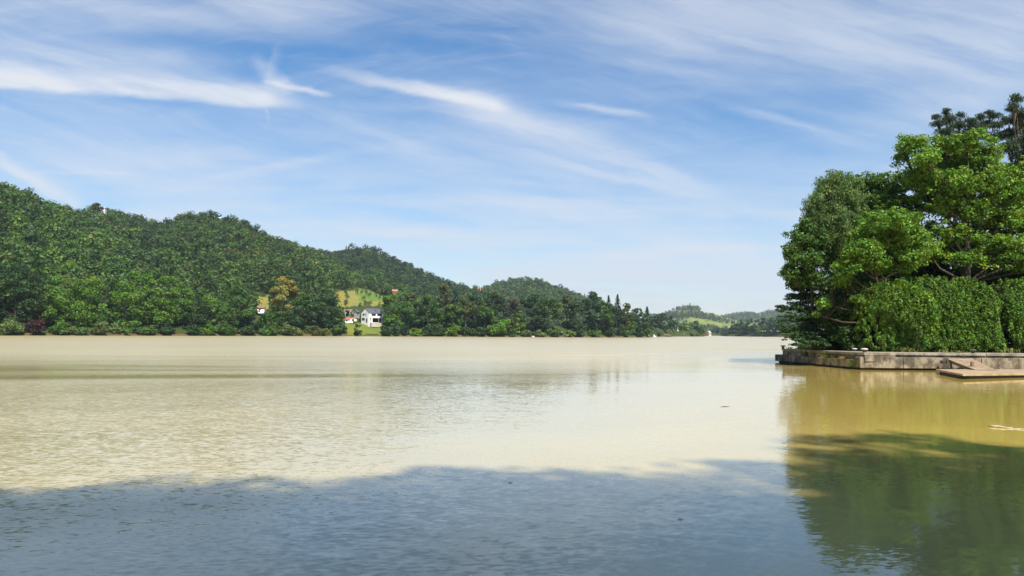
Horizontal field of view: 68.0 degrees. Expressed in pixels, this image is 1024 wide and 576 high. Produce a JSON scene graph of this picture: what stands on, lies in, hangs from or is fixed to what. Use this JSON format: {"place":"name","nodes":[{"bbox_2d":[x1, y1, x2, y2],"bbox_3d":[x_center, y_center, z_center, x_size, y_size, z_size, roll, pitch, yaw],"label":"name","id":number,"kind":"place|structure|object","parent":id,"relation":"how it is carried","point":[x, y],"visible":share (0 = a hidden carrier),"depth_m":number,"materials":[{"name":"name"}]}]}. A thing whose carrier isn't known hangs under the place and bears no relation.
{"place":"outdoors","nodes":[
{"label":"outdoors","id":0,"kind":"place"},
{"bbox_2d":[0,209,1007,336],"bbox_3d":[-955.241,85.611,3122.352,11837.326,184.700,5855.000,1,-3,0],"label":"hills","id":1,"kind":"structure","parent":0,"point":[354,299],"depth_m":470.82,"materials":[{"name":"green plant"}]},
{"bbox_2d":[0,320,25,335],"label":"riverside bush","id":2,"kind":"object","parent":1,"relation":"on","point":[10,326],"visible":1,"depth_m":273.75,"materials":[{"name":"green plant"}]},
{"bbox_2d":[0,263,28,317],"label":"broadleaf tree","id":3,"kind":"object","parent":1,"relation":"on","point":[4,271],"visible":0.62,"depth_m":289.70,"materials":[{"name":"green plant"}]},
{"bbox_2d":[9,243,29,262],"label":"broadleaf tree","id":4,"kind":"object","parent":1,"relation":"on","point":[20,246],"visible":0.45,"depth_m":388.91,"materials":[{"name":"green plant"}]},
{"bbox_2d":[0,262,43,322],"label":"broadleaf tree","id":5,"kind":"object","parent":1,"relation":"on","point":[24,269],"visible":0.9,"depth_m":284.66,"materials":[{"name":"green plant"}]},
{"bbox_2d":[13,250,37,273],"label":"broadleaf tree","id":6,"kind":"object","parent":1,"relation":"on","point":[23,253],"visible":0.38,"depth_m":371.72,"materials":[{"name":"green plant"}]},
{"bbox_2d":[12,276,52,321],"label":"broadleaf tree","id":7,"kind":"object","parent":1,"relation":"on","point":[37,314],"visible":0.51,"depth_m":294.84,"materials":[{"name":"green plant"}]},
{"bbox_2d":[23,318,46,333],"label":"riverside bush","id":8,"kind":"object","parent":1,"relation":"on","point":[40,323],"visible":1,"depth_m":282.76,"materials":[{"name":"purple plant"}]},
{"bbox_2d":[40,284,70,327],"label":"broadleaf tree","id":9,"kind":"object","parent":1,"relation":"on","point":[59,293],"visible":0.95,"depth_m":295.81,"materials":[{"name":"green plant"}]},
{"bbox_2d":[48,325,69,334],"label":"riverside bush","id":10,"kind":"object","parent":1,"relation":"on","point":[60,329],"visible":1,"depth_m":290.69,"materials":[{"name":"green plant"}]},
{"bbox_2d":[49,261,88,321],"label":"broadleaf tree","id":11,"kind":"object","parent":1,"relation":"on","point":[75,292],"visible":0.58,"depth_m":309.10,"materials":[{"name":"green plant"}]},
{"bbox_2d":[68,326,89,334],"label":"riverside bush","id":12,"kind":"object","parent":1,"relation":"on","point":[79,330],"visible":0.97,"depth_m":296.03,"materials":[{"name":"green plant"}]},
{"bbox_2d":[0,182,173,317],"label":"woods","id":13,"kind":"object","parent":1,"relation":"on","point":[89,250],"visible":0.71,"depth_m":456.88,"materials":[{"name":"green plant"}]},
{"bbox_2d":[67,277,108,328],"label":"broadleaf tree","id":14,"kind":"object","parent":1,"relation":"on","point":[82,317],"visible":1,"depth_m":307.13,"materials":[{"name":"green plant"}]},
{"bbox_2d":[89,263,106,276],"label":"broadleaf tree","id":15,"kind":"object","parent":1,"relation":"on","point":[97,268],"visible":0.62,"depth_m":413.82,"materials":[{"name":"green plant"}]},
{"bbox_2d":[81,277,124,322],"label":"broadleaf tree","id":16,"kind":"object","parent":1,"relation":"on","point":[111,284],"visible":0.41,"depth_m":322.08,"materials":[{"name":"green plant"}]},
{"bbox_2d":[89,319,124,335],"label":"riverside bush","id":17,"kind":"object","parent":1,"relation":"on","point":[103,328],"visible":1,"depth_m":305.22,"materials":[{"name":"green plant"}]},
{"bbox_2d":[107,279,147,327],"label":"broadleaf tree","id":18,"kind":"object","parent":1,"relation":"on","point":[124,296],"visible":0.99,"depth_m":318.10,"materials":[{"name":"green plant"}]},
{"bbox_2d":[122,325,143,333],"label":"riverside bush","id":19,"kind":"object","parent":1,"relation":"on","point":[131,329],"visible":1,"depth_m":317.23,"materials":[{"name":"green plant"}]},
{"bbox_2d":[123,270,161,322],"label":"broadleaf tree","id":20,"kind":"object","parent":1,"relation":"on","point":[145,276],"visible":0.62,"depth_m":332.16,"materials":[{"name":"green plant"}]},
{"bbox_2d":[140,325,156,333],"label":"riverside bush","id":21,"kind":"object","parent":1,"relation":"on","point":[150,329],"visible":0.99,"depth_m":319.93,"materials":[{"name":"green plant"}]},
{"bbox_2d":[138,275,179,328],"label":"broadleaf tree","id":22,"kind":"object","parent":1,"relation":"on","point":[159,316],"visible":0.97,"depth_m":331.13,"materials":[{"name":"green plant"}]},
{"bbox_2d":[157,326,176,333],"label":"riverside bush","id":23,"kind":"object","parent":1,"relation":"on","point":[168,330],"visible":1,"depth_m":326.52,"materials":[{"name":"green plant"}]},
{"bbox_2d":[162,282,196,325],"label":"broadleaf tree","id":24,"kind":"object","parent":1,"relation":"on","point":[188,297],"visible":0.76,"depth_m":344.68,"materials":[{"name":"green plant"}]},
{"bbox_2d":[181,244,194,261],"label":"broadleaf tree","id":25,"kind":"object","parent":1,"relation":"on","point":[189,253],"visible":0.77,"depth_m":569.19,"materials":[{"name":"green plant"}]},
{"bbox_2d":[185,326,199,335],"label":"riverside bush","id":26,"kind":"object","parent":1,"relation":"on","point":[194,330],"visible":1,"depth_m":335.92,"materials":[{"name":"green plant"}]},
{"bbox_2d":[179,294,209,327],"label":"broadleaf tree","id":27,"kind":"object","parent":1,"relation":"on","point":[201,314],"visible":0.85,"depth_m":344.34,"materials":[{"name":"green plant"}]},
{"bbox_2d":[198,324,217,334],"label":"riverside bush","id":28,"kind":"object","parent":1,"relation":"on","point":[204,329],"visible":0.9,"depth_m":342.37,"materials":[{"name":"green plant"}]},
{"bbox_2d":[194,294,227,325],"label":"broadleaf tree","id":29,"kind":"object","parent":1,"relation":"on","point":[208,301],"visible":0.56,"depth_m":354.14,"materials":[{"name":"green plant"}]},
{"bbox_2d":[213,325,237,335],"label":"riverside bush","id":30,"kind":"object","parent":1,"relation":"on","point":[229,331],"visible":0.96,"depth_m":348.68,"materials":[{"name":"green plant"}]},
{"bbox_2d":[216,307,239,327],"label":"broadleaf tree","id":31,"kind":"object","parent":1,"relation":"on","point":[231,315],"visible":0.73,"depth_m":352.97,"materials":[{"name":"green plant"}]},
{"bbox_2d":[227,284,255,326],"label":"broadleaf tree","id":32,"kind":"object","parent":1,"relation":"on","point":[244,313],"visible":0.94,"depth_m":366.66,"materials":[{"name":"green plant"}]},
{"bbox_2d":[236,325,255,334],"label":"riverside bush","id":33,"kind":"object","parent":1,"relation":"on","point":[249,329],"visible":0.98,"depth_m":357.68,"materials":[{"name":"green plant"}]},
{"bbox_2d":[241,312,261,329],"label":"broadleaf tree","id":34,"kind":"object","parent":1,"relation":"on","point":[256,325],"visible":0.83,"depth_m":365.76,"materials":[{"name":"green plant"}]},
{"bbox_2d":[64,205,457,324],"bbox_3d":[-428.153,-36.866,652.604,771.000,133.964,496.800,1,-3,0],"label":"woods","id":35,"kind":"object","parent":1,"relation":"on","point":[264,248],"visible":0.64,"depth_m":618.09,"materials":[{"name":"green plant"}]},
{"bbox_2d":[257,325,279,335],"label":"riverside bush","id":36,"kind":"object","parent":1,"relation":"on","point":[270,330],"visible":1,"depth_m":367.02,"materials":[{"name":"green plant"}]},
{"bbox_2d":[258,312,282,328],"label":"broadleaf tree","id":37,"kind":"object","parent":1,"relation":"on","point":[264,324],"visible":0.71,"depth_m":375.64,"materials":[{"name":"green plant"}]},
{"bbox_2d":[267,311,285,323],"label":"broadleaf tree","id":38,"kind":"object","parent":1,"relation":"on","point":[278,318],"visible":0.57,"depth_m":383.83,"materials":[{"name":"green plant"}]},
{"bbox_2d":[269,276,298,321],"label":"broadleaf tree","id":39,"kind":"object","parent":1,"relation":"on","point":[279,297],"visible":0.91,"depth_m":404.16,"materials":[{"name":"yellow plant"}]},
{"bbox_2d":[278,324,304,334],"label":"riverside bush","id":40,"kind":"object","parent":1,"relation":"on","point":[288,328],"visible":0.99,"depth_m":375.32,"materials":[{"name":"green plant"}]},
{"bbox_2d":[285,305,313,327],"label":"broadleaf tree","id":41,"kind":"object","parent":1,"relation":"on","point":[294,319],"visible":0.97,"depth_m":386.05,"materials":[{"name":"green plant"}]},
{"bbox_2d":[293,293,321,323],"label":"broadleaf tree","id":42,"kind":"object","parent":1,"relation":"on","point":[308,305],"visible":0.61,"depth_m":401.60,"materials":[{"name":"green plant"}]},
{"bbox_2d":[303,325,331,335],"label":"riverside bush","id":43,"kind":"object","parent":1,"relation":"on","point":[314,330],"visible":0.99,"depth_m":387.96,"materials":[{"name":"green plant"}]},
{"bbox_2d":[310,293,338,327],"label":"broadleaf tree","id":44,"kind":"object","parent":1,"relation":"on","point":[328,299],"visible":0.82,"depth_m":403.97,"materials":[{"name":"green plant"}]},
{"bbox_2d":[321,306,342,329],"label":"broadleaf tree","id":45,"kind":"object","parent":1,"relation":"on","point":[333,323],"visible":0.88,"depth_m":400.19,"materials":[{"name":"green plant"}]},
{"bbox_2d":[361,308,383,327],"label":"white house","id":46,"kind":"structure","parent":1,"relation":"on","point":[371,317],"depth_m":428.38,"materials":[{"name":"paint"}]},
{"bbox_2d":[382,294,398,325],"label":"broadleaf tree","id":47,"kind":"object","parent":1,"relation":"on","point":[386,319],"visible":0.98,"depth_m":425.50,"materials":[{"name":"green plant"}]},
{"bbox_2d":[380,325,402,335],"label":"riverside bush","id":48,"kind":"object","parent":1,"relation":"on","point":[386,331],"visible":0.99,"depth_m":417.53,"materials":[{"name":"green plant"}]},
{"bbox_2d":[393,302,414,327],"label":"broadleaf tree","id":49,"kind":"object","parent":1,"relation":"on","point":[407,306],"visible":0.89,"depth_m":430.36,"materials":[{"name":"green plant"}]},
{"bbox_2d":[401,293,418,321],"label":"broadleaf tree","id":50,"kind":"object","parent":1,"relation":"on","point":[410,295],"visible":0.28,"depth_m":454.00,"materials":[{"name":"green plant"}]},
{"bbox_2d":[309,245,528,324],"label":"woods","id":51,"kind":"object","parent":1,"relation":"on","point":[365,261],"visible":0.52,"depth_m":1039.09,"materials":[{"name":"green plant"}]},
{"bbox_2d":[409,301,430,328],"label":"broadleaf tree","id":52,"kind":"object","parent":1,"relation":"on","point":[423,306],"visible":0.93,"depth_m":438.77,"materials":[{"name":"green plant"}]},
{"bbox_2d":[420,325,434,335],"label":"riverside bush","id":53,"kind":"object","parent":1,"relation":"on","point":[427,331],"visible":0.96,"depth_m":434.14,"materials":[{"name":"green plant"}]},
{"bbox_2d":[416,295,443,329],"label":"broadleaf tree","id":54,"kind":"object","parent":1,"relation":"on","point":[435,312],"visible":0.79,"depth_m":442.01,"materials":[{"name":"green plant"}]},
{"bbox_2d":[435,284,453,321],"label":"broadleaf tree","id":55,"kind":"object","parent":1,"relation":"on","point":[444,288],"visible":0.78,"depth_m":464.07,"materials":[{"name":"green plant"}]},
{"bbox_2d":[444,326,459,335],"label":"riverside bush","id":56,"kind":"object","parent":1,"relation":"on","point":[453,330],"visible":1,"depth_m":441.12,"materials":[{"name":"green plant"}]},
{"bbox_2d":[441,303,463,330],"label":"broadleaf tree","id":57,"kind":"object","parent":1,"relation":"on","point":[448,312],"visible":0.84,"depth_m":448.94,"materials":[{"name":"green plant"}]},
{"bbox_2d":[438,291,471,326],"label":"conifer tree","id":58,"kind":"object","parent":1,"relation":"on","point":[455,298],"visible":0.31,"depth_m":463.44,"materials":[{"name":"green plant"}]},
{"bbox_2d":[457,326,475,334],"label":"riverside bush","id":59,"kind":"object","parent":1,"relation":"on","point":[466,330],"visible":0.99,"depth_m":447.71,"materials":[{"name":"green plant"}]},
{"bbox_2d":[456,298,477,325],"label":"broadleaf tree","id":60,"kind":"object","parent":1,"relation":"on","point":[469,308],"visible":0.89,"depth_m":455.80,"materials":[{"name":"green plant"}]},
{"bbox_2d":[465,294,491,326],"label":"broadleaf tree","id":61,"kind":"object","parent":1,"relation":"on","point":[472,297],"visible":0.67,"depth_m":464.00,"materials":[{"name":"green plant"}]},
{"bbox_2d":[476,305,499,331],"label":"broadleaf tree","id":62,"kind":"object","parent":1,"relation":"on","point":[487,311],"visible":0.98,"depth_m":457.91,"materials":[{"name":"green plant"}]},
{"bbox_2d":[487,325,501,335],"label":"riverside bush","id":63,"kind":"object","parent":1,"relation":"on","point":[493,330],"visible":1,"depth_m":453.06,"materials":[{"name":"green plant"}]},
{"bbox_2d":[484,292,506,319],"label":"broadleaf tree","id":64,"kind":"object","parent":1,"relation":"on","point":[497,305],"visible":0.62,"depth_m":470.09,"materials":[{"name":"green plant"}]},
{"bbox_2d":[489,316,510,334],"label":"broadleaf tree","id":65,"kind":"object","parent":1,"relation":"on","point":[503,326],"visible":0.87,"depth_m":456.72,"materials":[{"name":"green plant"}]},
{"bbox_2d":[500,299,522,330],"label":"broadleaf tree","id":66,"kind":"object","parent":1,"relation":"on","point":[512,305],"visible":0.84,"depth_m":470.27,"materials":[{"name":"green plant"}]},
{"bbox_2d":[512,310,526,334],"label":"broadleaf tree","id":67,"kind":"object","parent":1,"relation":"on","point":[522,325],"visible":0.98,"depth_m":466.72,"materials":[{"name":"green plant"}]},
{"bbox_2d":[519,294,541,330],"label":"broadleaf tree","id":68,"kind":"object","parent":1,"relation":"on","point":[532,299],"visible":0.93,"depth_m":475.11,"materials":[{"name":"green plant"}]},
{"bbox_2d":[531,305,549,332],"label":"broadleaf tree","id":69,"kind":"object","parent":1,"relation":"on","point":[542,321],"visible":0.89,"depth_m":477.34,"materials":[{"name":"green plant"}]},
{"bbox_2d":[536,298,564,329],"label":"broadleaf tree","id":70,"kind":"object","parent":1,"relation":"on","point":[555,314],"visible":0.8,"depth_m":486.00,"materials":[{"name":"green plant"}]},
{"bbox_2d":[481,277,630,325],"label":"woods","id":71,"kind":"object","parent":1,"relation":"on","point":[520,291],"visible":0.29,"depth_m":1352.63,"materials":[{"name":"green plant"}]},
{"bbox_2d":[559,294,574,326],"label":"broadleaf tree","id":72,"kind":"object","parent":1,"relation":"on","point":[565,299],"visible":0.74,"depth_m":503.10,"materials":[{"name":"green plant"}]},
{"bbox_2d":[564,301,587,330],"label":"broadleaf tree","id":73,"kind":"object","parent":1,"relation":"on","point":[571,310],"visible":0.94,"depth_m":497.48,"materials":[{"name":"green plant"}]},
{"bbox_2d":[580,291,602,329],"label":"broadleaf tree","id":74,"kind":"object","parent":1,"relation":"on","point":[591,321],"visible":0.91,"depth_m":511.71,"materials":[{"name":"green plant"}]},
{"bbox_2d":[593,301,614,331],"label":"broadleaf tree","id":75,"kind":"object","parent":1,"relation":"on","point":[607,315],"visible":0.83,"depth_m":515.29,"materials":[{"name":"green plant"}]},
{"bbox_2d":[607,306,625,334],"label":"broadleaf tree","id":76,"kind":"object","parent":1,"relation":"on","point":[614,309],"visible":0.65,"depth_m":526.48,"materials":[{"name":"green plant"}]},
{"bbox_2d":[614,294,624,327],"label":"conifer tree","id":77,"kind":"object","parent":1,"relation":"on","point":[617,303],"visible":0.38,"depth_m":543.33,"materials":[{"name":"green plant"}]},
{"bbox_2d":[618,303,633,330],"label":"broadleaf tree","id":78,"kind":"object","parent":1,"relation":"on","point":[626,308],"visible":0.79,"depth_m":540.62,"materials":[{"name":"green plant"}]},
{"bbox_2d":[622,312,636,334],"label":"broadleaf tree","id":79,"kind":"object","parent":1,"relation":"on","point":[633,325],"visible":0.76,"depth_m":543.60,"materials":[{"name":"green plant"}]},
{"bbox_2d":[631,308,646,331],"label":"broadleaf tree","id":80,"kind":"object","parent":1,"relation":"on","point":[637,319],"visible":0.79,"depth_m":558.60,"materials":[{"name":"green plant"}]},
{"bbox_2d":[657,313,674,330],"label":"broadleaf tree","id":81,"kind":"object","parent":1,"relation":"on","point":[664,327],"visible":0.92,"depth_m":752.88,"materials":[{"name":"green plant"}]},
{"bbox_2d":[640,304,750,331],"bbox_3d":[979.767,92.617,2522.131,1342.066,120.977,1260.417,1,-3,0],"label":"woods","id":82,"kind":"object","parent":1,"relation":"on","point":[688,314],"visible":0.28,"depth_m":2435.68,"materials":[{"name":"green plant"}]},
{"bbox_2d":[718,305,815,324],"bbox_3d":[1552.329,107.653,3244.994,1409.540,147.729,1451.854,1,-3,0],"label":"woods","id":83,"kind":"object","parent":1,"relation":"on","point":[753,315],"visible":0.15,"depth_m":3304.31,"materials":[{"name":"green plant"}]},
{"bbox_2d":[0,336,1023,575],"bbox_3d":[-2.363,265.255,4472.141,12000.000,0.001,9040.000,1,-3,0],"label":"river water","id":84,"kind":"structure","parent":0,"point":[274,456],"depth_m":16.07,"materials":[{"name":"beige liquid"}]},
{"bbox_2d":[936,369,1023,378],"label":"landing raft","id":85,"kind":"object","parent":84,"relation":"on","point":[977,374],"visible":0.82,"depth_m":50.60,"materials":[{"name":"wood"}]},
{"bbox_2d":[940,358,996,370],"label":"gangway ramp","id":86,"kind":"structure","parent":85,"relation":"on","point":[971,364],"depth_m":57.06,"materials":[{"name":"wood"}]},
{"bbox_2d":[0,0,1023,317],"label":"sky","id":87,"kind":"structure","parent":0,"point":[659,155],"materials":[{"name":"blue"}]},
{"bbox_2d":[795,348,1023,352],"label":"ground","id":88,"kind":"structure","parent":0,"point":[935,351],"depth_m":67.31,"materials":[{"name":"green plant"}]},
{"bbox_2d":[774,285,843,352],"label":"hemlock tree","id":89,"kind":"object","parent":88,"relation":"on","point":[806,334],"visible":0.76,"depth_m":69.31,"materials":[{"name":"green plant"}]},
{"bbox_2d":[795,168,872,328],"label":"willow tree","id":90,"kind":"object","parent":88,"relation":"on","point":[833,204],"visible":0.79,"depth_m":71.49,"materials":[{"name":"green plant"}]},
{"bbox_2d":[811,271,874,350],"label":"shrub","id":91,"kind":"object","parent":88,"relation":"on","point":[842,335],"visible":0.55,"depth_m":67.47,"materials":[{"name":"green plant"}]},
{"bbox_2d":[811,206,938,351],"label":"maple tree","id":92,"kind":"object","parent":88,"relation":"on","point":[882,236],"visible":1,"depth_m":65.75,"materials":[{"name":"green plant"}]},
{"bbox_2d":[845,276,922,351],"bbox_3d":[32.604,2.412,67.064,6.042,6.979,6.043,1,-3,0],"label":"thuja shrub","id":93,"kind":"object","parent":88,"relation":"on","point":[886,308],"visible":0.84,"depth_m":64.98,"materials":[{"name":"green plant"}]},
{"bbox_2d":[853,169,924,282],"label":"oak tree","id":94,"kind":"object","parent":88,"relation":"on","point":[881,190],"visible":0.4,"depth_m":73.88,"materials":[{"name":"green plant"}]},
{"bbox_2d":[775,349,1023,369],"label":"quay wall","id":95,"kind":"structure","parent":88,"relation":"on","point":[867,360],"depth_m":60.46,"materials":[{"name":"concrete"}]},
{"bbox_2d":[777,215,831,349],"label":"broadleaf tree","id":96,"kind":"object","parent":95,"relation":"on","point":[801,251],"visible":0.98,"depth_m":69.87,"materials":[{"name":"green plant"}]},
{"bbox_2d":[893,277,940,351],"bbox_3d":[33.544,2.376,62.832,3.821,6.626,1.532,1,-3,0],"label":"broadleaf tree","id":97,"kind":"object","parent":95,"relation":"on","point":[928,302],"visible":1,"depth_m":62.82,"materials":[{"name":"green plant"}]},
{"bbox_2d":[893,274,968,352],"bbox_3d":[36.405,2.344,67.256,6.360,7.195,6.181,1,-3,0],"label":"thuja shrub","id":98,"kind":"object","parent":88,"relation":"on","point":[933,339],"visible":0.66,"depth_m":64.91,"materials":[{"name":"green plant"}]},
{"bbox_2d":[858,240,1023,288],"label":"broadleaf tree","id":99,"kind":"object","parent":88,"relation":"on","point":[931,268],"visible":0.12,"depth_m":74.05,"materials":[{"name":"green plant"}]},
{"bbox_2d":[889,126,1023,281],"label":"oak tree","id":100,"kind":"object","parent":88,"relation":"on","point":[946,185],"visible":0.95,"depth_m":69.75,"materials":[{"name":"green plant"}]},
{"bbox_2d":[928,108,991,222],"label":"pine tree","id":101,"kind":"object","parent":88,"relation":"on","point":[957,125],"visible":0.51,"depth_m":88.05,"materials":[{"name":"green plant"}]},
{"bbox_2d":[938,276,1006,352],"bbox_3d":[39.898,2.443,67.145,5.439,7.044,6.045,1,-3,0],"label":"thuja shrub","id":102,"kind":"object","parent":88,"relation":"on","point":[979,309],"visible":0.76,"depth_m":64.80,"materials":[{"name":"green plant"}]},
{"bbox_2d":[975,109,1004,161],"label":"pine tree","id":103,"kind":"object","parent":88,"relation":"on","point":[991,114],"visible":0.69,"depth_m":90.72,"materials":[{"name":"green plant"}]},
{"bbox_2d":[989,277,1023,352],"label":"thuja shrub","id":104,"kind":"object","parent":88,"relation":"on","point":[1010,293],"visible":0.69,"depth_m":65.84,"materials":[{"name":"green plant"}]},
{"bbox_2d":[997,93,1023,262],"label":"pine tree","id":105,"kind":"object","parent":88,"relation":"on","point":[1016,144],"visible":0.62,"depth_m":78.47,"materials":[{"name":"green plant"}]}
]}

